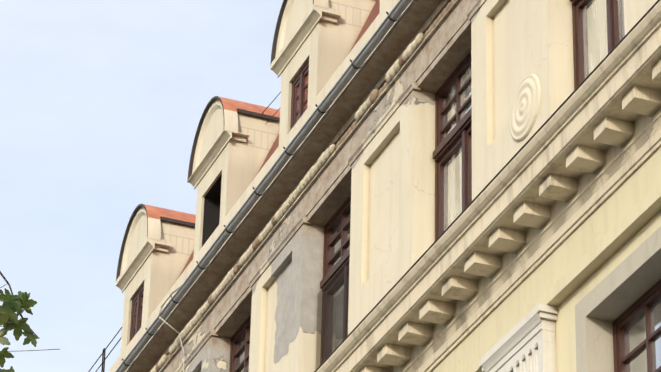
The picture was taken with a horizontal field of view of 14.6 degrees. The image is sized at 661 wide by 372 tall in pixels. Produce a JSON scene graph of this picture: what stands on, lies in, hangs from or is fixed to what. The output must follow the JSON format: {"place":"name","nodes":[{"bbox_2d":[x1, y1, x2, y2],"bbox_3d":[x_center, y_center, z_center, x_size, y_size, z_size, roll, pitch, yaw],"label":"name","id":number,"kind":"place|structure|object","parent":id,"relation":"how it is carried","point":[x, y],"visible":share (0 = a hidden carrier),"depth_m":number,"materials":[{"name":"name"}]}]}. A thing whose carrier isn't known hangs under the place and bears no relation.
{"place":"outdoors","nodes":[
{"label":"outdoors","id":0,"kind":"place"},
{"bbox_2d":[0,271,59,371],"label":"maple tree","id":1,"kind":"object","parent":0,"point":[8,314],"depth_m":14.94,"materials":[{"name":"green plant"}]},
{"bbox_2d":[0,0,282,371],"label":"sky","id":2,"kind":"structure","parent":0,"point":[103,103],"materials":[{"name":"blue"}]},
{"label":"ground","id":3,"kind":"structure","parent":0,"visible":0},
{"bbox_3d":[4.752,8.205,25.869,12.140,15.600,34.920,12,-31,-18],"label":"building body","id":4,"kind":"object","parent":3,"relation":"on","visible":0},
{"bbox_2d":[199,0,573,371],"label":"attic wall","id":5,"kind":"structure","parent":4,"relation":"attached to","point":[384,190],"depth_m":24.76,"materials":[{"name":"beige paint"}]},
{"bbox_2d":[110,0,412,371],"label":"mansard roof","id":6,"kind":"structure","parent":5,"relation":"on","point":[375,19],"depth_m":28.36,"materials":[{"name":"beige paint"}]},
{"bbox_2d":[116,204,195,354],"bbox_3d":[-1.711,1.369,33.351,1.838,2.050,1.350,12,-31,-18],"label":"dormer","id":7,"kind":"object","parent":6,"relation":"on","point":[157,248],"depth_m":32.96,"materials":[{"name":"beige paint"}]},
{"bbox_2d":[129,285,143,342],"bbox_3d":[-2.434,1.646,32.871,0.062,0.720,0.620,12,-31,-18],"label":"dormer window frame","id":8,"kind":"object","parent":7,"relation":"in","point":[135,315],"visible":0.48,"depth_m":32.96,"materials":[{"name":"brown wood"}]},
{"bbox_2d":[88,92,280,371],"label":"roof railing","id":9,"kind":"object","parent":6,"relation":"on","point":[104,359],"visible":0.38,"depth_m":34.97,"materials":[{"name":"grey metal"}]},
{"bbox_2d":[187,96,279,257],"bbox_3d":[-0.645,0.063,30.991,1.838,2.050,1.350,12,-31,-18],"label":"dormer","id":10,"kind":"object","parent":6,"relation":"on","point":[234,141],"visible":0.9,"depth_m":30.66,"materials":[{"name":"beige paint"}]},
{"bbox_2d":[270,0,376,144],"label":"dormer","id":11,"kind":"object","parent":6,"relation":"on","point":[321,36],"depth_m":28.20,"materials":[{"name":"beige paint"}]},
{"bbox_2d":[290,60,308,129],"bbox_3d":[-0.303,-0.966,28.151,0.062,0.720,0.620,12,-31,-18],"label":"dormer window frame","id":12,"kind":"object","parent":11,"relation":"in","point":[300,79],"visible":0.44,"depth_m":28.24,"materials":[{"name":"brown wood"}]},
{"bbox_2d":[380,0,388,11],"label":"dormer","id":13,"kind":"object","parent":6,"relation":"on","point":[383,3],"depth_m":26.04,"materials":[{"name":"beige paint"}]},
{"bbox_2d":[115,0,411,371],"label":"gutter","id":14,"kind":"object","parent":5,"relation":"attached to","point":[375,39],"visible":1,"depth_m":27.29,"materials":[{"name":"metal"}]},
{"bbox_2d":[158,286,184,371],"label":"hanging cable","id":15,"kind":"object","parent":14,"relation":"hanging from","point":[172,327],"visible":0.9,"depth_m":30.14,"materials":[{"name":"beige plastic"}]},
{"bbox_2d":[126,0,476,371],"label":"eaves","id":16,"kind":"object","parent":5,"relation":"attached to","point":[415,41],"visible":1,"depth_m":26.86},
{"bbox_2d":[175,0,656,371],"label":"attic piers","id":17,"kind":"structure","parent":5,"relation":"attached to","point":[533,108],"depth_m":24.09,"materials":[{"name":"beige paint"}]},
{"bbox_2d":[229,0,618,371],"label":"attic window frames","id":18,"kind":"structure","parent":5,"relation":"in","point":[453,141],"depth_m":24.15,"materials":[{"name":"brown wood"}]},
{"bbox_2d":[236,0,624,371],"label":"attic window glass","id":19,"kind":"object","parent":18,"relation":"in","point":[595,39],"depth_m":23.84,"materials":[{"name":"grey glass"}]},
{"bbox_2d":[432,147,660,371],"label":"storey wall","id":20,"kind":"structure","parent":4,"relation":"on","point":[594,275],"depth_m":19.70,"materials":[{"name":"yellow paint"}]},
{"bbox_2d":[314,0,660,371],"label":"cornice moulding","id":21,"kind":"object","parent":20,"relation":"on","point":[585,152],"visible":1,"depth_m":20.71,"materials":[{"name":"stone"}]},
{"bbox_2d":[479,303,557,371],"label":"fluted pilasters","id":22,"kind":"object","parent":20,"relation":"attached to","point":[527,343],"visible":1,"depth_m":20.38,"materials":[{"name":"stone"}]},
{"bbox_2d":[612,279,660,371],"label":"window frames","id":23,"kind":"structure","parent":20,"relation":"attached to","point":[637,308],"depth_m":19.41,"materials":[{"name":"brown wood"}]},
{"bbox_2d":[624,297,660,371],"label":"window glass","id":24,"kind":"object","parent":23,"relation":"in","point":[635,333],"depth_m":19.31,"materials":[{"name":"glass"}]}
]}

